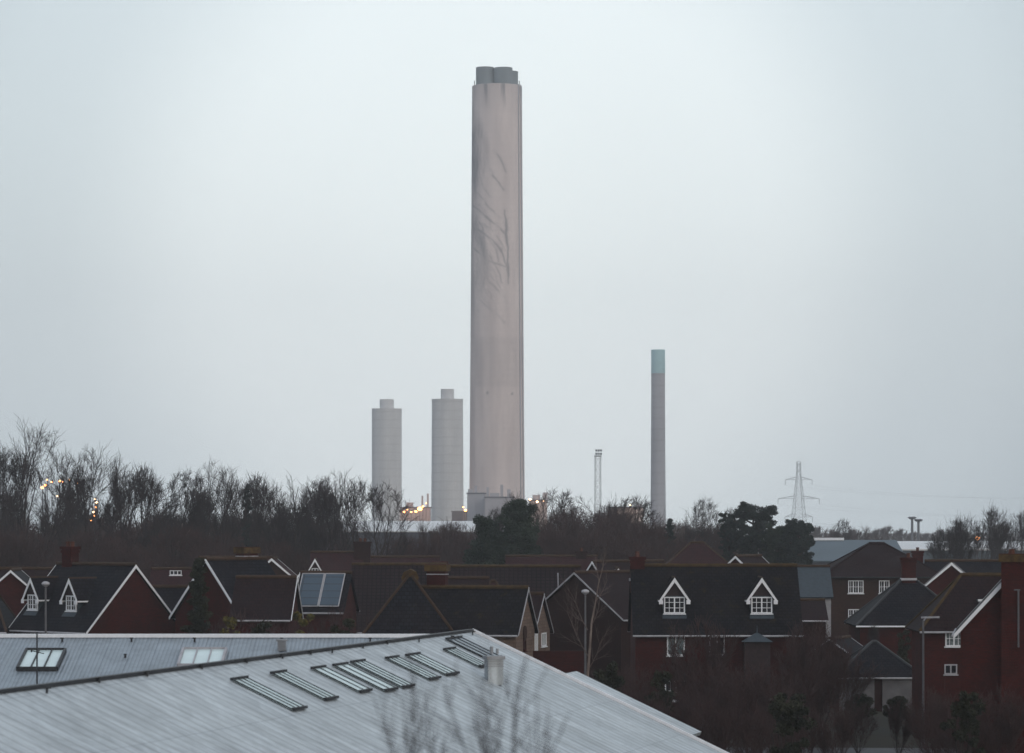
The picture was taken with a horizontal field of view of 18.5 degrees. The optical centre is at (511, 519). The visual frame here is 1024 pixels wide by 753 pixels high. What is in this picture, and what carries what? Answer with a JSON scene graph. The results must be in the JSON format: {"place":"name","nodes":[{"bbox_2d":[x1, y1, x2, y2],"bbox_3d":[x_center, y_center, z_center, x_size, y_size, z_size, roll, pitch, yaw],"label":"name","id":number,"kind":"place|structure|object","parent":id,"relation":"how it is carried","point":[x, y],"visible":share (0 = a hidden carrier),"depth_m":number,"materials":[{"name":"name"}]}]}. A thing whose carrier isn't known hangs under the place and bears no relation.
{"place":"outdoors","nodes":[
{"label":"outdoors","id":0,"kind":"place"},
{"bbox_2d":[9,541,174,633],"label":"brick house","id":1,"kind":"structure","parent":0,"point":[104,598],"depth_m":190.37,"materials":[{"name":"grey tile"}]},
{"bbox_2d":[152,584,187,611],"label":"roof","id":2,"kind":"structure","parent":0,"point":[170,595],"depth_m":197.62,"materials":[{"name":"black tile"}]},
{"bbox_2d":[149,567,192,584],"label":"brick house","id":3,"kind":"structure","parent":0,"point":[169,575],"depth_m":244.17,"materials":[{"name":"brick"}]},
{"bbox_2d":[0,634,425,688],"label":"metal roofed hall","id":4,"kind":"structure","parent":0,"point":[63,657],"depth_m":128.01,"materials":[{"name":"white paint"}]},
{"bbox_2d":[169,547,303,633],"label":"brick house","id":5,"kind":"structure","parent":0,"point":[220,575],"depth_m":187.56,"materials":[{"name":"black tile"}]},
{"bbox_2d":[229,575,302,633],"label":"brick house","id":6,"kind":"structure","parent":0,"point":[273,598],"depth_m":179.73,"materials":[{"name":"brown tile"}]},
{"bbox_2d":[298,570,359,633],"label":"brick house","id":7,"kind":"structure","parent":0,"point":[322,592],"depth_m":203.76,"materials":[{"name":"brown tile"}]},
{"bbox_2d":[308,538,371,570],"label":"brick house","id":8,"kind":"structure","parent":0,"point":[333,560],"depth_m":289.30,"materials":[{"name":"red tile"}]},
{"bbox_2d":[351,561,447,633],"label":"terraced house","id":9,"kind":"structure","parent":0,"point":[376,585],"depth_m":232.85,"materials":[{"name":"tile"}]},
{"bbox_2d":[325,521,475,562],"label":"warehouse","id":10,"kind":"structure","parent":0,"point":[414,526],"depth_m":482.08,"materials":[{"name":"grey metal"}]},
{"bbox_2d":[371,555,439,562],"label":"brick house","id":11,"kind":"structure","parent":0,"point":[402,558],"depth_m":299.83,"materials":[{"name":"red tile"}]},
{"bbox_2d":[467,486,485,537],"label":"boiler house","id":12,"kind":"structure","parent":0,"point":[475,502],"depth_m":1330.00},
{"bbox_2d":[0,0,1023,532],"label":"sky","id":13,"kind":"structure","parent":0,"point":[232,231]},
{"bbox_2d":[448,564,580,597],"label":"terraced house","id":14,"kind":"structure","parent":0,"point":[545,579],"depth_m":229.48,"materials":[{"name":"tile"}]},
{"bbox_2d":[530,591,553,650],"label":"stone house","id":15,"kind":"structure","parent":0,"point":[545,628],"depth_m":186.05,"materials":[{"name":"brown tile"}]},
{"bbox_2d":[505,548,597,570],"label":"brick house","id":16,"kind":"structure","parent":0,"point":[582,558],"depth_m":284.65,"materials":[{"name":"red tile"}]},
{"bbox_2d":[546,570,629,690],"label":"brick house","id":17,"kind":"structure","parent":0,"point":[617,647],"depth_m":211.59,"materials":[{"name":"brick"}]},
{"bbox_2d":[664,541,727,562],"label":"brick house","id":18,"kind":"structure","parent":0,"point":[696,552],"depth_m":283.60,"materials":[{"name":"red tile"}]},
{"bbox_2d":[628,551,803,721],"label":"brick house","id":19,"kind":"structure","parent":0,"point":[756,607],"depth_m":186.99,"materials":[{"name":"tile"}]},
{"bbox_2d":[520,533,1021,747],"bbox_3d":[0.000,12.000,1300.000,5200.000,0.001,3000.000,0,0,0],"label":"ground","id":20,"kind":"structure","parent":0,"point":[880,738],"depth_m":175.34,"materials":[{"name":"green plant"}]},
{"bbox_2d":[0,567,28,616],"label":"gabled extension","id":21,"kind":"object","parent":20,"relation":"on","point":[13,583],"visible":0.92,"depth_m":216.00,"materials":[{"name":"red brick"}]},
{"bbox_2d":[0,525,43,566],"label":"bare tree","id":22,"kind":"object","parent":20,"relation":"on","point":[9,550],"visible":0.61,"depth_m":304.62,"materials":[{"name":"brown plant"}]},
{"bbox_2d":[0,485,64,562],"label":"bare tree","id":23,"kind":"object","parent":20,"relation":"on","point":[11,510],"visible":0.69,"depth_m":319.11,"materials":[{"name":"brown plant"}]},
{"bbox_2d":[0,416,88,563],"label":"bare tree","id":24,"kind":"object","parent":20,"relation":"on","point":[24,469],"visible":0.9,"depth_m":330.30,"materials":[{"name":"brown plant"}]},
{"bbox_2d":[1,514,97,566],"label":"bare tree","id":25,"kind":"object","parent":20,"relation":"on","point":[42,547],"visible":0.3,"depth_m":307.64,"materials":[{"name":"brown plant"}]},
{"bbox_2d":[36,494,114,551],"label":"bare tree","id":26,"kind":"object","parent":20,"relation":"on","point":[67,519],"visible":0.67,"depth_m":319.44,"materials":[{"name":"brown plant"}]},
{"bbox_2d":[40,524,129,565],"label":"bare tree","id":27,"kind":"object","parent":20,"relation":"on","point":[79,540],"visible":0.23,"depth_m":305.25,"materials":[{"name":"brown plant"}]},
{"bbox_2d":[54,439,141,559],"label":"bare tree","id":28,"kind":"object","parent":20,"relation":"on","point":[114,479],"visible":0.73,"depth_m":333.93,"materials":[{"name":"brown plant"}]},
{"bbox_2d":[81,505,146,556],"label":"bare tree","id":29,"kind":"object","parent":20,"relation":"on","point":[109,518],"visible":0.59,"depth_m":318.09,"materials":[{"name":"brown plant"}]},
{"bbox_2d":[93,448,147,546],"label":"bare tree","id":30,"kind":"object","parent":20,"relation":"on","point":[100,509],"visible":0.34,"depth_m":344.11,"materials":[{"name":"brown plant"}]},
{"bbox_2d":[112,460,168,560],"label":"bare tree","id":31,"kind":"object","parent":20,"relation":"on","point":[143,488],"visible":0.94,"depth_m":339.19,"materials":[{"name":"brown plant"}]},
{"bbox_2d":[90,518,190,575],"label":"bare tree","id":32,"kind":"object","parent":20,"relation":"on","point":[124,542],"visible":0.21,"depth_m":315.04,"materials":[{"name":"brown plant"}]},
{"bbox_2d":[137,503,186,560],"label":"bare tree","id":33,"kind":"object","parent":20,"relation":"on","point":[148,532],"visible":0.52,"depth_m":329.36,"materials":[{"name":"brown plant"}]},
{"bbox_2d":[134,520,226,579],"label":"bare tree","id":34,"kind":"object","parent":20,"relation":"on","point":[191,539],"visible":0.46,"depth_m":314.20,"materials":[{"name":"brown plant"}]},
{"bbox_2d":[143,466,222,558],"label":"bare tree","id":35,"kind":"object","parent":20,"relation":"on","point":[173,495],"visible":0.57,"depth_m":345.23,"materials":[{"name":"brown plant"}]},
{"bbox_2d":[180,557,213,633],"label":"cypress tree","id":36,"kind":"object","parent":20,"relation":"on","point":[199,615],"visible":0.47,"depth_m":175.80,"materials":[{"name":"green plant"}]},
{"bbox_2d":[170,455,254,552],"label":"bare tree","id":37,"kind":"object","parent":20,"relation":"on","point":[228,494],"visible":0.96,"depth_m":339.11,"materials":[{"name":"brown plant"}]},
{"bbox_2d":[228,469,277,554],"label":"bare tree","id":38,"kind":"object","parent":20,"relation":"on","point":[257,499],"visible":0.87,"depth_m":344.25,"materials":[{"name":"brown plant"}]},
{"bbox_2d":[228,512,302,571],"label":"bare tree","id":39,"kind":"object","parent":20,"relation":"on","point":[253,528],"visible":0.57,"depth_m":325.05,"materials":[{"name":"brown plant"}]},
{"bbox_2d":[247,471,319,557],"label":"bare tree","id":40,"kind":"object","parent":20,"relation":"on","point":[298,523],"visible":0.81,"depth_m":334.74,"materials":[{"name":"brown plant"}]},
{"bbox_2d":[256,536,311,575],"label":"bare tree","id":41,"kind":"object","parent":20,"relation":"on","point":[273,549],"visible":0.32,"depth_m":311.24,"materials":[{"name":"brown plant"}]},
{"bbox_2d":[283,474,340,559],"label":"bare tree","id":42,"kind":"object","parent":20,"relation":"on","point":[316,492],"visible":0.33,"depth_m":350.18,"materials":[{"name":"brown plant"}]},
{"bbox_2d":[304,464,369,550],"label":"bare tree","id":43,"kind":"object","parent":20,"relation":"on","point":[324,507],"visible":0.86,"depth_m":324.24,"materials":[{"name":"brown plant"}]},
{"bbox_2d":[325,474,396,555],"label":"bare tree","id":44,"kind":"object","parent":20,"relation":"on","point":[359,492],"visible":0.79,"depth_m":321.62,"materials":[{"name":"brown plant"}]},
{"bbox_2d":[0,629,728,752],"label":"metal roofed hall","id":45,"kind":"structure","parent":20,"relation":"on","point":[318,700],"depth_m":94.68,"materials":[{"name":"white paint"}]},
{"bbox_2d":[318,480,422,555],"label":"bare tree","id":46,"kind":"object","parent":20,"relation":"on","point":[374,502],"visible":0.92,"depth_m":317.82,"materials":[{"name":"brown plant"}]},
{"bbox_2d":[372,399,401,520],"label":"chimney stack","id":47,"kind":"object","parent":20,"relation":"on","point":[386,441],"visible":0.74,"depth_m":1742.89,"materials":[{"name":"concrete"}]},
{"bbox_2d":[361,569,452,633],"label":"stone house","id":48,"kind":"structure","parent":20,"relation":"on","point":[408,606],"depth_m":175.10,"materials":[{"name":"tile"}]},
{"bbox_2d":[367,643,459,752],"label":"bare tree","id":49,"kind":"object","parent":20,"relation":"on","point":[413,714],"visible":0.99,"depth_m":25.06,"materials":[{"name":"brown plant"}]},
{"bbox_2d":[419,528,472,564],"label":"bare tree","id":50,"kind":"object","parent":20,"relation":"on","point":[464,541],"visible":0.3,"depth_m":349.16,"materials":[{"name":"brown plant"}]},
{"bbox_2d":[431,389,463,520],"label":"chimney stack","id":51,"kind":"object","parent":20,"relation":"on","point":[447,497],"visible":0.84,"depth_m":1593.06,"materials":[{"name":"concrete"}]},
{"bbox_2d":[421,564,538,656],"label":"stone house","id":52,"kind":"structure","parent":20,"relation":"on","point":[504,614],"depth_m":175.68,"materials":[{"name":"tile"}]},
{"bbox_2d":[462,514,503,564],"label":"cedar tree","id":53,"kind":"object","parent":20,"relation":"on","point":[486,530],"visible":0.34,"depth_m":303.16,"materials":[{"name":"green plant"}]},
{"bbox_2d":[469,66,524,499],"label":"power station chimney","id":54,"kind":"object","parent":20,"relation":"on","point":[497,396],"visible":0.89,"depth_m":1362.20,"materials":[{"name":"concrete"}]},
{"bbox_2d":[433,631,570,752],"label":"bare tree","id":55,"kind":"object","parent":20,"relation":"on","point":[493,734],"visible":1,"depth_m":23.19,"materials":[{"name":"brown plant"}]},
{"bbox_2d":[482,498,543,564],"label":"cedar tree","id":56,"kind":"object","parent":20,"relation":"on","point":[520,531],"visible":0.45,"depth_m":298.90,"materials":[{"name":"green plant"}]},
{"bbox_2d":[522,521,581,554],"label":"bare tree","id":57,"kind":"object","parent":20,"relation":"on","point":[549,548],"visible":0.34,"depth_m":329.12,"materials":[{"name":"brown plant"}]},
{"bbox_2d":[533,651,583,673],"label":"brick wall","id":58,"kind":"structure","parent":20,"relation":"on","point":[567,661],"depth_m":177.88,"materials":[{"name":"brick"}]},
{"bbox_2d":[532,486,598,527],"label":"bare tree","id":59,"kind":"object","parent":20,"relation":"on","point":[548,498],"visible":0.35,"depth_m":389.05,"materials":[{"name":"brown plant"}]},
{"bbox_2d":[539,500,594,548],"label":"bare tree","id":60,"kind":"object","parent":20,"relation":"on","point":[572,514],"visible":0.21,"depth_m":358.76,"materials":[{"name":"brown plant"}]},
{"bbox_2d":[551,545,614,676],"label":"birch sapling","id":61,"kind":"object","parent":20,"relation":"on","point":[590,638],"visible":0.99,"depth_m":149.95,"materials":[{"name":"brown plant"}]},
{"bbox_2d":[560,503,644,554],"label":"bare tree","id":62,"kind":"object","parent":20,"relation":"on","point":[611,519],"visible":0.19,"depth_m":354.24,"materials":[{"name":"brown plant"}]},
{"bbox_2d":[568,521,641,558],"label":"bare tree","id":63,"kind":"object","parent":20,"relation":"on","point":[601,536],"visible":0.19,"depth_m":330.04,"materials":[{"name":"brown plant"}]},
{"bbox_2d":[592,661,625,692],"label":"garden bush","id":64,"kind":"object","parent":20,"relation":"on","point":[610,680],"visible":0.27,"depth_m":151.86,"materials":[{"name":"green plant"}]},
{"bbox_2d":[566,671,700,735],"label":"metal roofed annexe","id":65,"kind":"structure","parent":20,"relation":"on","point":[636,703],"depth_m":122.46,"materials":[{"name":"metal"}]},
{"bbox_2d":[606,494,665,540],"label":"bare tree","id":66,"kind":"object","parent":20,"relation":"on","point":[644,512],"visible":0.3,"depth_m":365.15,"materials":[{"name":"brown plant"}]},
{"bbox_2d":[609,516,675,557],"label":"bare tree","id":67,"kind":"object","parent":20,"relation":"on","point":[642,533],"visible":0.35,"depth_m":339.30,"materials":[{"name":"brown plant"}]},
{"bbox_2d":[650,349,665,534],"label":"chimney stack","id":68,"kind":"object","parent":20,"relation":"on","point":[658,487],"visible":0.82,"depth_m":1297.42,"materials":[{"name":"grey concrete"}]},
{"bbox_2d":[643,670,675,712],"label":"garden bush","id":69,"kind":"object","parent":20,"relation":"on","point":[663,677],"visible":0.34,"depth_m":154.79,"materials":[{"name":"green plant"}]},
{"bbox_2d":[652,612,740,729],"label":"bare shrub","id":70,"kind":"object","parent":20,"relation":"on","point":[716,655],"visible":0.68,"depth_m":165.45,"materials":[{"name":"brown plant"}]},
{"bbox_2d":[682,495,726,545],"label":"bare tree","id":71,"kind":"object","parent":20,"relation":"on","point":[704,523],"visible":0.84,"depth_m":400.31,"materials":[{"name":"brown plant"}]},
{"bbox_2d":[670,678,740,744],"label":"bare shrub","id":72,"kind":"object","parent":20,"relation":"on","point":[700,705],"visible":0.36,"depth_m":149.87,"materials":[{"name":"brown plant"}]},
{"bbox_2d":[687,699,737,750],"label":"bare shrub","id":73,"kind":"object","parent":20,"relation":"on","point":[719,740],"visible":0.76,"depth_m":139.68,"materials":[{"name":"brown plant"}]},
{"bbox_2d":[668,649,774,750],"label":"bare shrub","id":74,"kind":"object","parent":20,"relation":"on","point":[697,688],"visible":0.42,"depth_m":159.65,"materials":[{"name":"brown plant"}]},
{"bbox_2d":[717,512,737,561],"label":"pine tree","id":75,"kind":"object","parent":20,"relation":"on","point":[728,554],"visible":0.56,"depth_m":351.73,"materials":[{"name":"green plant"}]},
{"bbox_2d":[707,679,767,752],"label":"bare shrub","id":76,"kind":"object","parent":20,"relation":"on","point":[722,698],"visible":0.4,"depth_m":149.96,"materials":[{"name":"brown plant"}]},
{"bbox_2d":[699,658,798,752],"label":"bare shrub","id":77,"kind":"object","parent":20,"relation":"on","point":[748,693],"visible":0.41,"depth_m":158.10,"materials":[{"name":"brown plant"}]},
{"bbox_2d":[725,501,778,553],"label":"pine tree","id":78,"kind":"object","parent":20,"relation":"on","point":[744,512],"visible":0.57,"depth_m":349.64,"materials":[{"name":"green plant"}]},
{"bbox_2d":[757,523,790,562],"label":"pine tree","id":79,"kind":"object","parent":20,"relation":"on","point":[772,538],"visible":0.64,"depth_m":346.09,"materials":[{"name":"green plant"}]},
{"bbox_2d":[724,649,839,748],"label":"bare shrub","id":80,"kind":"object","parent":20,"relation":"on","point":[782,680],"visible":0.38,"depth_m":159.24,"materials":[{"name":"brown plant"}]},
{"bbox_2d":[767,692,817,752],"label":"garden bush","id":81,"kind":"object","parent":20,"relation":"on","point":[791,721],"visible":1,"depth_m":134.84,"materials":[{"name":"green plant"}]},
{"bbox_2d":[776,518,815,564],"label":"pine tree","id":82,"kind":"object","parent":20,"relation":"on","point":[800,541],"visible":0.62,"depth_m":344.27,"materials":[{"name":"green plant"}]},
{"bbox_2d":[772,619,836,740],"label":"bare shrub","id":83,"kind":"object","parent":20,"relation":"on","point":[804,661],"visible":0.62,"depth_m":169.51,"materials":[{"name":"brown plant"}]},
{"bbox_2d":[791,668,833,752],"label":"bare shrub","id":84,"kind":"object","parent":20,"relation":"on","point":[819,701],"visible":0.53,"depth_m":159.47,"materials":[{"name":"brown plant"}]},
{"bbox_2d":[799,616,854,731],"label":"bare shrub","id":85,"kind":"object","parent":20,"relation":"on","point":[834,667],"visible":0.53,"depth_m":174.48,"materials":[{"name":"brown plant"}]},
{"bbox_2d":[803,703,855,752],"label":"bare shrub","id":86,"kind":"object","parent":20,"relation":"on","point":[842,732],"visible":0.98,"depth_m":144.73,"materials":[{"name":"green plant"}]},
{"bbox_2d":[795,642,889,729],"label":"bare shrub","id":87,"kind":"object","parent":20,"relation":"on","point":[854,676],"visible":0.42,"depth_m":179.34,"materials":[{"name":"brown plant"}]},
{"bbox_2d":[831,698,878,752],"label":"bare shrub","id":88,"kind":"object","parent":20,"relation":"on","point":[859,715],"visible":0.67,"depth_m":159.64,"materials":[{"name":"brown plant"}]},
{"bbox_2d":[885,697,917,752],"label":"bare shrub","id":89,"kind":"object","parent":20,"relation":"on","point":[896,723],"visible":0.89,"depth_m":157.93,"materials":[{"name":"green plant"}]},
{"bbox_2d":[900,686,952,752],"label":"bare shrub","id":90,"kind":"object","parent":20,"relation":"on","point":[912,713],"visible":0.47,"depth_m":149.55,"materials":[{"name":"brown plant"}]},
{"bbox_2d":[901,706,992,752],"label":"bare shrub","id":91,"kind":"object","parent":20,"relation":"on","point":[942,742],"visible":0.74,"depth_m":138.17,"materials":[{"name":"brown plant"}]},
{"bbox_2d":[924,516,981,558],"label":"bare tree","id":92,"kind":"object","parent":20,"relation":"on","point":[933,549],"visible":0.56,"depth_m":398.75,"materials":[{"name":"brown plant"}]},
{"bbox_2d":[939,690,987,752],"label":"garden bush","id":93,"kind":"object","parent":20,"relation":"on","point":[963,704],"visible":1,"depth_m":134.85,"materials":[{"name":"green plant"}]},
{"bbox_2d":[914,675,1023,752],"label":"bare shrub","id":94,"kind":"object","parent":20,"relation":"on","point":[948,713],"visible":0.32,"depth_m":140.32,"materials":[{"name":"brown plant"}]},
{"bbox_2d":[936,503,1017,558],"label":"bare tree","id":95,"kind":"object","parent":20,"relation":"on","point":[959,543],"visible":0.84,"depth_m":393.88,"materials":[{"name":"brown plant"}]},
{"bbox_2d":[967,684,1023,752],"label":"bare shrub","id":96,"kind":"object","parent":20,"relation":"on","point":[1013,725],"visible":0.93,"depth_m":137.54,"materials":[{"name":"brown plant"}]},
{"bbox_2d":[984,504,1023,558],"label":"bare tree","id":97,"kind":"object","parent":20,"relation":"on","point":[1020,531],"visible":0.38,"depth_m":403.62,"materials":[{"name":"brown plant"}]},
{"bbox_2d":[800,598,828,654],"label":"brick house","id":98,"kind":"structure","parent":0,"point":[813,609],"depth_m":213.21,"materials":[{"name":"brown tile"}]},
{"bbox_2d":[797,564,832,636],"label":"grey shed","id":99,"kind":"structure","parent":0,"point":[815,581],"depth_m":248.38,"materials":[{"name":"metal"}]},
{"bbox_2d":[808,538,903,564],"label":"warehouse","id":100,"kind":"structure","parent":0,"point":[826,551],"depth_m":428.10,"materials":[{"name":"white paint"}]},
{"bbox_2d":[829,640,911,710],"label":"garage","id":101,"kind":"structure","parent":0,"point":[897,681],"depth_m":197.42,"materials":[{"name":"tile"}]},
{"bbox_2d":[882,679,911,710],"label":"garage door","id":102,"kind":"structure","parent":101,"relation":"in","point":[891,688],"depth_m":197.33,"materials":[{"name":"metal"}]},
{"bbox_2d":[827,542,938,635],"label":"apartment block","id":103,"kind":"structure","parent":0,"point":[862,576],"depth_m":257.82,"materials":[{"name":"brick"}]},
{"bbox_2d":[844,553,936,665],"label":"brick house","id":104,"kind":"structure","parent":0,"point":[892,611],"depth_m":214.86,"materials":[{"name":"grey tile"}]},
{"bbox_2d":[924,559,964,594],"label":"brick house","id":105,"kind":"structure","parent":0,"point":[943,578],"depth_m":236.06,"materials":[{"name":"red brick"}]},
{"bbox_2d":[905,572,1000,736],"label":"brick house","id":106,"kind":"structure","parent":0,"point":[956,601],"depth_m":173.88,"materials":[{"name":"brick"}]},
{"bbox_2d":[897,541,1023,562],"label":"warehouse","id":107,"kind":"structure","parent":0,"point":[907,546],"depth_m":450.69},
{"bbox_2d":[924,559,1000,572],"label":"roof","id":108,"kind":"structure","parent":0,"point":[979,565],"depth_m":261.68,"materials":[{"name":"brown tile"}]},
{"bbox_2d":[951,549,1023,752],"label":"brick house","id":109,"kind":"structure","parent":0,"point":[990,628],"depth_m":151.10,"materials":[{"name":"red brick"}]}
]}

